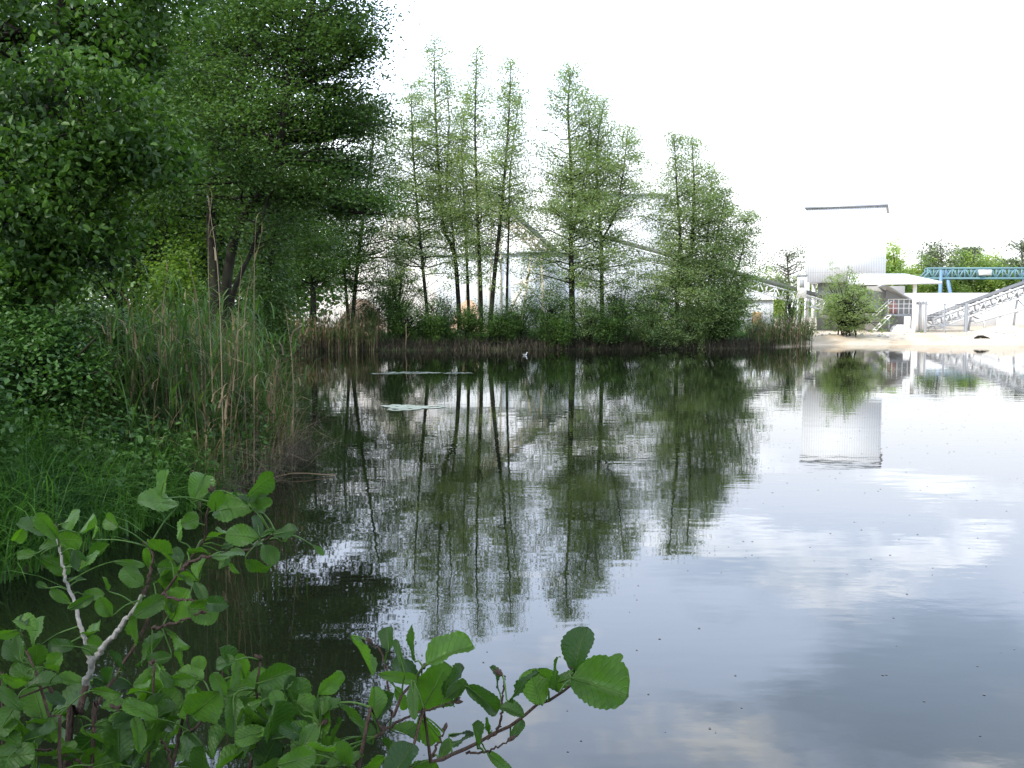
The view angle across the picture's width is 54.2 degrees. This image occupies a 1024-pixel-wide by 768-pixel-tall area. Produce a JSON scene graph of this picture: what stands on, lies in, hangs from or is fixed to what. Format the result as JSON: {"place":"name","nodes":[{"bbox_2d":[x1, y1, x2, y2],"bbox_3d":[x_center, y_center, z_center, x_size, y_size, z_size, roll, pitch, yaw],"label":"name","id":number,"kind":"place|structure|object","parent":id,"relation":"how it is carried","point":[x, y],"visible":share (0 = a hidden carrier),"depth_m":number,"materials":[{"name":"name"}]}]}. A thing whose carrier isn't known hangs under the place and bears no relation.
{"place":"outdoors","nodes":[
{"label":"outdoors","id":0,"kind":"place"},
{"bbox_2d":[0,345,1023,767],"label":"pond water","id":1,"kind":"structure","parent":0,"point":[796,645],"depth_m":8.51,"materials":[{"name":"liquid"}]},
{"bbox_2d":[284,304,298,472],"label":"reed stalk","id":2,"kind":"object","parent":1,"relation":"in","point":[293,394],"visible":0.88,"depth_m":12.65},
{"bbox_2d":[381,404,441,410],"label":"floating weed","id":3,"kind":"object","parent":1,"relation":"on","point":[405,407],"visible":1,"depth_m":21.09,"materials":[{"name":"plant"}]},
{"bbox_2d":[378,395,1023,750],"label":"floating specks","id":4,"kind":"object","parent":1,"relation":"on","point":[718,499],"visible":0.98,"depth_m":11.98,"materials":[{"name":"plant"}]},
{"bbox_2d":[0,307,1023,580],"bbox_3d":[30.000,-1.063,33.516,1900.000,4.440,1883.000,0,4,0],"label":"ground","id":5,"kind":"structure","parent":0,"point":[388,347],"depth_m":50.78,"materials":[{"name":"soil"}]},
{"bbox_2d":[0,365,38,483],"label":"bramble bush","id":6,"kind":"object","parent":5,"relation":"on","point":[7,427],"visible":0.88,"depth_m":8.71,"materials":[{"name":"green plant"}]},
{"bbox_2d":[0,0,141,331],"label":"broadleaf tree","id":7,"kind":"object","parent":5,"relation":"on","point":[3,48],"visible":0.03,"depth_m":22.80,"materials":[{"name":"green plant"}]},
{"bbox_2d":[0,282,154,455],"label":"bramble bush","id":8,"kind":"object","parent":5,"relation":"on","point":[78,365],"visible":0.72,"depth_m":10.30,"materials":[{"name":"green plant"}]},
{"bbox_2d":[12,246,151,358],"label":"undergrowth","id":9,"kind":"object","parent":5,"relation":"on","point":[107,285],"visible":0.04,"depth_m":18.25,"materials":[{"name":"green plant"}]},
{"bbox_2d":[0,0,234,366],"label":"broadleaf tree","id":10,"kind":"object","parent":5,"relation":"on","point":[43,235],"visible":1,"depth_m":10.61,"materials":[{"name":"green plant"}]},
{"bbox_2d":[69,296,180,412],"bbox_3d":[-4.728,-0.204,12.272,1.769,1.865,1.705,4,6,41],"label":"bramble bush","id":11,"kind":"object","parent":5,"relation":"on","point":[93,316],"visible":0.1,"depth_m":11.99,"materials":[{"name":"green plant"}]},
{"bbox_2d":[34,0,247,355],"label":"broadleaf tree","id":12,"kind":"object","parent":5,"relation":"on","point":[179,39],"visible":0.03,"depth_m":32.64,"materials":[{"name":"green plant"}]},
{"bbox_2d":[16,381,273,530],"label":"nettle stems","id":13,"kind":"object","parent":5,"relation":"on","point":[135,445],"visible":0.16,"depth_m":10.20,"materials":[{"name":"plant"}]},
{"bbox_2d":[15,375,278,525],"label":"nettles","id":14,"kind":"object","parent":5,"relation":"on","point":[84,442],"visible":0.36,"depth_m":10.21,"materials":[{"name":"green plant"}]},
{"bbox_2d":[0,390,299,602],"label":"long grass","id":15,"kind":"structure","parent":5,"relation":"on","point":[26,491],"depth_m":8.92,"materials":[{"name":"plant"}]},
{"bbox_2d":[63,171,250,326],"bbox_3d":[-10.220,-3.430,25.790,6.207,6.834,5.983,3,5,37],"label":"broadleaf tree","id":16,"kind":"object","parent":5,"relation":"on","point":[133,261],"visible":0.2,"depth_m":25.74,"materials":[{"name":"green plant"}]},
{"bbox_2d":[2,256,327,502],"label":"green reeds","id":17,"kind":"object","parent":5,"relation":"on","point":[182,374],"visible":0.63,"depth_m":11.59,"materials":[{"name":"plant"}]},
{"bbox_2d":[99,228,232,356],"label":"broadleaf tree","id":18,"kind":"object","parent":5,"relation":"on","point":[182,272],"visible":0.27,"depth_m":21.66,"materials":[{"name":"green plant"}]},
{"bbox_2d":[0,470,344,767],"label":"alder sapling","id":19,"kind":"object","parent":5,"relation":"on","point":[126,738],"visible":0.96,"depth_m":1.43,"materials":[{"name":"green plant"}]},
{"bbox_2d":[35,44,358,331],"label":"woodland","id":20,"kind":"object","parent":5,"relation":"on","point":[301,300],"visible":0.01,"depth_m":65.18,"materials":[{"name":"green plant"}]},
{"bbox_2d":[186,258,218,430],"bbox_3d":[-3.506,-0.136,11.134,0.256,2.568,0.747,-4,6,-40],"label":"reed stalk","id":21,"kind":"object","parent":5,"relation":"on","point":[200,339],"visible":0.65,"depth_m":11.28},
{"bbox_2d":[205,183,214,453],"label":"reed stalk","id":22,"kind":"object","parent":5,"relation":"on","point":[209,314],"visible":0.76,"depth_m":11.17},
{"bbox_2d":[126,0,299,331],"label":"broadleaf tree","id":23,"kind":"object","parent":5,"relation":"on","point":[220,238],"visible":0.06,"depth_m":34.26,"materials":[{"name":"green plant"}]},
{"bbox_2d":[208,197,226,490],"bbox_3d":[-3.295,-0.368,11.257,0.158,3.463,0.531,0,4,-5],"label":"reed stalk","id":24,"kind":"object","parent":5,"relation":"on","point":[220,342],"visible":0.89,"depth_m":11.01,"materials":[{"name":"plant"}]},
{"bbox_2d":[22,289,427,507],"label":"dry reeds","id":25,"kind":"object","parent":5,"relation":"on","point":[269,397],"visible":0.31,"depth_m":11.80,"materials":[{"name":"plant"}]},
{"bbox_2d":[117,382,346,505],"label":"dead twigs","id":26,"kind":"object","parent":5,"relation":"on","point":[290,461],"visible":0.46,"depth_m":12.31,"materials":[{"name":"plant"}]},
{"bbox_2d":[225,233,265,483],"bbox_3d":[-3.255,-0.341,11.868,0.829,3.148,0.427,0,4,0],"label":"reed stalk","id":27,"kind":"object","parent":5,"relation":"on","point":[243,360],"visible":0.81,"depth_m":11.81,"materials":[{"name":"plant"}]},
{"bbox_2d":[253,215,265,483],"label":"reed stalk","id":28,"kind":"object","parent":5,"relation":"on","point":[253,364],"visible":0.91,"depth_m":11.63,"materials":[{"name":"plant"}]},
{"bbox_2d":[89,0,445,366],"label":"alder tree","id":29,"kind":"object","parent":5,"relation":"on","point":[292,53],"visible":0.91,"depth_m":22.72,"materials":[{"name":"green plant"}]},
{"bbox_2d":[223,165,321,360],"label":"broadleaf tree","id":30,"kind":"object","parent":5,"relation":"on","point":[277,299],"visible":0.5,"depth_m":39.31,"materials":[{"name":"green plant"}]},
{"bbox_2d":[221,142,349,307],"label":"alder tree","id":31,"kind":"object","parent":5,"relation":"on","point":[314,263],"visible":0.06,"depth_m":49.23,"materials":[{"name":"green plant"}]},
{"bbox_2d":[193,303,384,354],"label":"dry reeds","id":32,"kind":"object","parent":5,"relation":"on","point":[336,328],"visible":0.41,"depth_m":48.87,"materials":[{"name":"plant"}]},
{"bbox_2d":[235,144,393,339],"bbox_3d":[-9.745,-7.088,48.573,7.996,9.932,8.689,2,5,25],"label":"alder tree","id":33,"kind":"object","parent":5,"relation":"on","point":[312,292],"visible":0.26,"depth_m":48.78,"materials":[{"name":"green plant"}]},
{"bbox_2d":[284,267,352,325],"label":"gravel heap","id":34,"kind":"object","parent":5,"relation":"on","point":[336,310],"visible":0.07,"depth_m":88.20,"materials":[{"name":"gravel"}]},
{"bbox_2d":[334,299,386,332],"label":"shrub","id":35,"kind":"object","parent":5,"relation":"on","point":[357,304],"visible":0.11,"depth_m":64.96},
{"bbox_2d":[341,291,399,332],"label":"shrub","id":36,"kind":"object","parent":5,"relation":"on","point":[374,310],"visible":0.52,"depth_m":51.10,"materials":[{"name":"green plant"}]},
{"bbox_2d":[292,87,454,329],"bbox_3d":[-7.813,-8.665,50.559,8.882,12.692,8.326,-3,6,-38],"label":"alder tree","id":37,"kind":"object","parent":5,"relation":"on","point":[359,247],"visible":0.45,"depth_m":50.23,"materials":[{"name":"green plant"}]},
{"bbox_2d":[339,214,449,323],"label":"sand heap","id":38,"kind":"object","parent":5,"relation":"on","point":[432,279],"visible":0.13,"depth_m":91.79,"materials":[{"name":"sand"}]},
{"bbox_2d":[374,226,419,325],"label":"broadleaf tree","id":39,"kind":"object","parent":5,"relation":"on","point":[397,273],"visible":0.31,"depth_m":53.49,"materials":[{"name":"green plant"}]},
{"bbox_2d":[366,248,430,338],"bbox_3d":[-6.173,-4.698,52.794,4.144,4.754,4.176,0,4,0],"label":"shrub","id":40,"kind":"object","parent":5,"relation":"on","point":[407,291],"visible":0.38,"depth_m":52.41,"materials":[{"name":"green plant"}]},
{"bbox_2d":[379,295,435,341],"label":"shrub","id":41,"kind":"object","parent":5,"relation":"on","point":[402,326],"visible":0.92,"depth_m":50.17,"materials":[{"name":"green plant"}]},
{"bbox_2d":[352,74,506,313],"bbox_3d":[-4.443,-9.187,51.989,10.468,13.823,7.785,4,6,40],"label":"alder tree","id":42,"kind":"object","parent":5,"relation":"on","point":[423,153],"visible":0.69,"depth_m":51.41,"materials":[{"name":"green plant"}]},
{"bbox_2d":[410,309,455,343],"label":"shrub","id":43,"kind":"object","parent":5,"relation":"on","point":[436,322],"visible":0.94,"depth_m":50.20,"materials":[{"name":"green plant"}]},
{"bbox_2d":[413,287,460,334],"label":"shrub","id":44,"kind":"object","parent":5,"relation":"on","point":[443,308],"visible":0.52,"depth_m":51.40,"materials":[{"name":"green plant"}]},
{"bbox_2d":[389,26,498,331],"bbox_3d":[-3.672,-10.486,52.476,6.118,16.360,7.093,0,4,0],"label":"alder tree","id":45,"kind":"object","parent":5,"relation":"on","point":[445,83],"visible":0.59,"depth_m":52.31,"materials":[{"name":"green plant"}]},
{"bbox_2d":[277,624,629,767],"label":"alder sapling","id":46,"kind":"object","parent":5,"relation":"on","point":[599,681],"visible":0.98,"depth_m":1.29,"materials":[{"name":"green plant"}]},
{"bbox_2d":[432,88,495,310],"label":"alder tree","id":47,"kind":"object","parent":5,"relation":"on","point":[467,289],"visible":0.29,"depth_m":53.55,"materials":[{"name":"green plant"}]},
{"bbox_2d":[442,296,496,342],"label":"shrub","id":48,"kind":"object","parent":5,"relation":"on","point":[470,320],"visible":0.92,"depth_m":50.85,"materials":[{"name":"green plant"}]},
{"bbox_2d":[433,38,528,339],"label":"alder tree","id":49,"kind":"object","parent":5,"relation":"on","point":[480,270],"visible":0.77,"depth_m":51.14,"materials":[{"name":"green plant"}]},
{"bbox_2d":[446,46,554,339],"bbox_3d":[-0.628,-9.467,51.136,6.625,14.886,5.727,-2,5,-30],"label":"alder tree","id":50,"kind":"object","parent":5,"relation":"on","point":[505,149],"visible":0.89,"depth_m":50.69,"materials":[{"name":"green plant"}]},
{"bbox_2d":[475,300,526,344],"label":"shrub","id":51,"kind":"object","parent":5,"relation":"on","point":[500,326],"visible":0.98,"depth_m":50.48,"materials":[{"name":"green plant"}]},
{"bbox_2d":[433,251,580,327],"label":"works hall","id":52,"kind":"structure","parent":5,"relation":"on","point":[473,287],"depth_m":82.68,"materials":[{"name":"white metal"}]},
{"bbox_2d":[239,330,775,351],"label":"dead undergrowth","id":53,"kind":"object","parent":5,"relation":"on","point":[536,343],"visible":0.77,"depth_m":50.48,"materials":[{"name":"plant"}]},
{"bbox_2d":[466,179,552,313],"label":"conveyor","id":54,"kind":"object","parent":5,"relation":"on","point":[529,239],"visible":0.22,"depth_m":78.14,"materials":[{"name":"grey metal"}]},
{"bbox_2d":[463,88,563,338],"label":"alder tree","id":55,"kind":"object","parent":5,"relation":"on","point":[507,228],"visible":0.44,"depth_m":52.53,"materials":[{"name":"green plant"}]},
{"bbox_2d":[496,291,548,342],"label":"shrub","id":56,"kind":"object","parent":5,"relation":"on","point":[526,317],"visible":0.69,"depth_m":51.33,"materials":[{"name":"green plant"}]},
{"bbox_2d":[510,238,562,323],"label":"trestle","id":57,"kind":"object","parent":5,"relation":"on","point":[526,282],"visible":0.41,"depth_m":75.99,"materials":[{"name":"grey metal"}]},
{"bbox_2d":[525,273,578,335],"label":"shrub","id":58,"kind":"object","parent":5,"relation":"on","point":[551,310],"visible":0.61,"depth_m":51.43,"materials":[{"name":"green plant"}]},
{"bbox_2d":[531,312,578,348],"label":"shrub","id":59,"kind":"object","parent":5,"relation":"on","point":[556,334],"visible":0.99,"depth_m":50.43,"materials":[{"name":"green plant"}]},
{"bbox_2d":[481,58,660,336],"bbox_3d":[3.160,-9.427,52.139,7.835,14.888,9.452,3,5,35],"label":"alder tree","id":60,"kind":"object","parent":5,"relation":"on","point":[556,205],"visible":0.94,"depth_m":51.36,"materials":[{"name":"green plant"}]},
{"bbox_2d":[555,288,616,346],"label":"shrub","id":61,"kind":"object","parent":5,"relation":"on","point":[590,314],"visible":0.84,"depth_m":50.86,"materials":[{"name":"green plant"}]},
{"bbox_2d":[536,89,676,332],"bbox_3d":[5.150,-8.787,52.809,7.830,13.480,7.466,0,4,0],"label":"alder tree","id":62,"kind":"object","parent":5,"relation":"on","point":[620,201],"visible":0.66,"depth_m":52.13,"materials":[{"name":"green plant"}]},
{"bbox_2d":[572,299,650,348],"bbox_3d":[4.987,-3.100,50.869,4.482,2.728,3.291,0,4,0],"label":"shrub","id":63,"kind":"object","parent":5,"relation":"on","point":[610,325],"visible":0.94,"depth_m":50.47,"materials":[{"name":"green plant"}]},
{"bbox_2d":[565,193,668,324],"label":"white hall","id":64,"kind":"structure","parent":5,"relation":"on","point":[634,233],"depth_m":96.27,"materials":[{"name":"grey metal"}]},
{"bbox_2d":[595,276,652,338],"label":"shrub","id":65,"kind":"object","parent":5,"relation":"on","point":[614,302],"visible":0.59,"depth_m":51.72,"materials":[{"name":"green plant"}]},
{"bbox_2d":[627,301,680,348],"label":"shrub","id":66,"kind":"object","parent":5,"relation":"on","point":[649,336],"visible":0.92,"depth_m":50.81,"materials":[{"name":"green plant"}]},
{"bbox_2d":[628,283,686,341],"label":"shrub","id":67,"kind":"object","parent":5,"relation":"on","point":[649,298],"visible":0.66,"depth_m":51.31,"materials":[{"name":"green plant"}]},
{"bbox_2d":[299,326,1016,346],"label":"grass","id":68,"kind":"structure","parent":5,"relation":"on","point":[741,334],"depth_m":51.70,"materials":[{"name":"plant"}]},
{"bbox_2d":[624,127,742,341],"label":"alder tree","id":69,"kind":"object","parent":5,"relation":"on","point":[675,175],"visible":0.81,"depth_m":51.80,"materials":[{"name":"green plant"}]},
{"bbox_2d":[658,303,715,348],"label":"shrub","id":70,"kind":"object","parent":5,"relation":"on","point":[691,331],"visible":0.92,"depth_m":51.12,"materials":[{"name":"green plant"}]},
{"bbox_2d":[558,227,825,326],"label":"conveyor","id":71,"kind":"object","parent":5,"relation":"on","point":[775,288],"visible":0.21,"depth_m":73.79,"materials":[{"name":"metal"}]},
{"bbox_2d":[628,130,760,332],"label":"alder tree","id":72,"kind":"object","parent":5,"relation":"on","point":[713,189],"visible":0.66,"depth_m":51.92,"materials":[{"name":"green plant"}]},
{"bbox_2d":[649,164,778,341],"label":"alder tree","id":73,"kind":"object","parent":5,"relation":"on","point":[738,292],"visible":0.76,"depth_m":51.86,"materials":[{"name":"green plant"}]},
{"bbox_2d":[693,296,757,344],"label":"shrub","id":74,"kind":"object","parent":5,"relation":"on","point":[731,323],"visible":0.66,"depth_m":51.62,"materials":[{"name":"green plant"}]},
{"bbox_2d":[736,292,776,328],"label":"works shed","id":75,"kind":"structure","parent":5,"relation":"on","point":[766,303],"depth_m":78.00,"materials":[{"name":"white metal"}]},
{"bbox_2d":[751,266,800,321],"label":"broadleaf tree","id":76,"kind":"object","parent":5,"relation":"on","point":[775,302],"visible":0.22,"depth_m":102.18,"materials":[{"name":"green plant"}]},
{"bbox_2d":[754,243,811,324],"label":"pine tree","id":77,"kind":"object","parent":5,"relation":"on","point":[787,270],"visible":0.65,"depth_m":99.31,"materials":[{"name":"green plant"}]},
{"bbox_2d":[746,310,821,347],"bbox_3d":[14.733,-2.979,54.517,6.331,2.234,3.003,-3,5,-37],"label":"dry reeds","id":78,"kind":"object","parent":5,"relation":"on","point":[793,326],"visible":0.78,"depth_m":54.00,"materials":[{"name":"plant"}]},
{"bbox_2d":[766,279,813,331],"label":"shrub","id":79,"kind":"object","parent":5,"relation":"on","point":[790,312],"visible":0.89,"depth_m":57.25,"materials":[{"name":"green plant"}]},
{"bbox_2d":[796,275,807,324],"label":"cabin","id":80,"kind":"object","parent":5,"relation":"on","point":[802,283],"visible":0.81,"depth_m":72.10,"materials":[{"name":"white metal"}]},
{"bbox_2d":[805,204,888,330],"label":"silo tower","id":81,"kind":"structure","parent":5,"relation":"on","point":[845,236],"depth_m":73.74,"materials":[{"name":"grey metal"}]},
{"bbox_2d":[865,285,918,330],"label":"machine house","id":82,"kind":"structure","parent":5,"relation":"on","point":[887,292],"depth_m":72.73,"materials":[{"name":"metal"}]},
{"bbox_2d":[848,274,941,332],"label":"canopy","id":83,"kind":"object","parent":5,"relation":"on","point":[889,279],"visible":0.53,"depth_m":68.24,"materials":[{"name":"white metal"}]},
{"bbox_2d":[890,324,910,331],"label":"heap","id":84,"kind":"object","parent":5,"relation":"on","point":[900,328],"visible":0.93,"depth_m":69.12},
{"bbox_2d":[885,237,917,292],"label":"broadleaf tree","id":85,"kind":"object","parent":5,"relation":"on","point":[894,264],"visible":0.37,"depth_m":183.81,"materials":[{"name":"green plant"}]},
{"bbox_2d":[918,301,927,331],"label":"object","id":86,"kind":"object","parent":5,"relation":"on","point":[921,315],"visible":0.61,"depth_m":68.20,"materials":[{"name":"concrete"}]},
{"bbox_2d":[902,247,949,292],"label":"broadleaf tree","id":87,"kind":"object","parent":5,"relation":"on","point":[920,270],"visible":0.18,"depth_m":190.08,"materials":[{"name":"green plant"}]},
{"bbox_2d":[909,236,975,290],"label":"tree","id":88,"kind":"object","parent":5,"relation":"on","point":[941,263],"visible":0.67,"depth_m":178.65,"materials":[{"name":"green plant"}]},
{"bbox_2d":[910,272,979,292],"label":"broadleaf tree","id":89,"kind":"object","parent":5,"relation":"on","point":[929,288],"visible":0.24,"depth_m":182.48,"materials":[{"name":"green plant"}]},
{"bbox_2d":[904,289,1023,325],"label":"concrete wall","id":90,"kind":"structure","parent":5,"relation":"on","point":[949,298],"depth_m":91.20,"materials":[{"name":"concrete"}]},
{"bbox_2d":[945,242,985,292],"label":"broadleaf tree","id":91,"kind":"object","parent":5,"relation":"on","point":[965,254],"visible":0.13,"depth_m":183.46,"materials":[{"name":"green plant"}]},
{"bbox_2d":[952,243,986,290],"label":"pine tree","id":92,"kind":"object","parent":5,"relation":"on","point":[976,250],"visible":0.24,"depth_m":185.80,"materials":[{"name":"green plant"}]},
{"bbox_2d":[920,267,1023,292],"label":"gantry crane","id":93,"kind":"object","parent":5,"relation":"on","point":[984,272],"visible":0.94,"depth_m":147.67,"materials":[{"name":"teal metal"}]},
{"bbox_2d":[927,281,1023,329],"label":"conveyor","id":94,"kind":"object","parent":5,"relation":"on","point":[990,297],"visible":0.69,"depth_m":71.64,"materials":[{"name":"metal"}]},
{"bbox_2d":[962,244,1008,289],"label":"broadleaf tree","id":95,"kind":"object","parent":5,"relation":"on","point":[983,254],"visible":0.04,"depth_m":192.10,"materials":[{"name":"green plant"}]},
{"bbox_2d":[972,262,1020,292],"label":"broadleaf tree","id":96,"kind":"object","parent":5,"relation":"on","point":[1001,284],"visible":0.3,"depth_m":184.39,"materials":[{"name":"green plant"}]},
{"bbox_2d":[974,251,1020,292],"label":"broadleaf tree","id":97,"kind":"object","parent":5,"relation":"on","point":[992,260],"visible":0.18,"depth_m":187.70,"materials":[{"name":"green plant"}]},
{"bbox_2d":[974,307,1023,324],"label":"ramp beam","id":98,"kind":"structure","parent":5,"relation":"on","point":[1000,315],"depth_m":69.08,"materials":[{"name":"metal"}]},
{"bbox_2d":[993,238,1023,280],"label":"pine tree","id":99,"kind":"object","parent":5,"relation":"on","point":[1020,248],"visible":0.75,"depth_m":178.51,"materials":[{"name":"green plant"}]},
{"bbox_2d":[24,0,1023,306],"label":"sky","id":100,"kind":"structure","parent":0,"point":[915,108],"materials":[{"name":"white"}]},
{"bbox_2d":[872,299,911,331],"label":"loading platform","id":101,"kind":"structure","parent":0,"point":[893,314],"depth_m":69.62,"materials":[{"name":"grey metal"}]},
{"bbox_2d":[791,332,1023,345],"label":"sand beach","id":102,"kind":"structure","parent":0,"point":[929,338],"depth_m":57.97,"materials":[{"name":"sand"}]},
{"bbox_2d":[821,258,876,334],"bbox_3d":[19.784,-5.092,59.262,3.085,4.913,3.786,-3,6,-38],"label":"shrub","id":103,"kind":"object","parent":102,"relation":"on","point":[850,283],"visible":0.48,"depth_m":58.99,"materials":[{"name":"green plant"}]},
{"bbox_2d":[811,271,897,336],"bbox_3d":[19.896,-4.584,58.767,4.645,4.110,6.130,0,4,0],"label":"shrub","id":104,"kind":"object","parent":102,"relation":"on","point":[838,313],"visible":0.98,"depth_m":58.19,"materials":[{"name":"green plant"}]},
{"bbox_2d":[924,303,967,332],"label":"gate frame","id":105,"kind":"object","parent":102,"relation":"on","point":[965,321],"visible":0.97,"depth_m":65.83,"materials":[{"name":"grey metal"}]},
{"bbox_2d":[970,325,1023,332],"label":"soil heap","id":106,"kind":"object","parent":102,"relation":"on","point":[1005,328],"visible":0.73,"depth_m":63.14,"materials":[{"name":"sand"}]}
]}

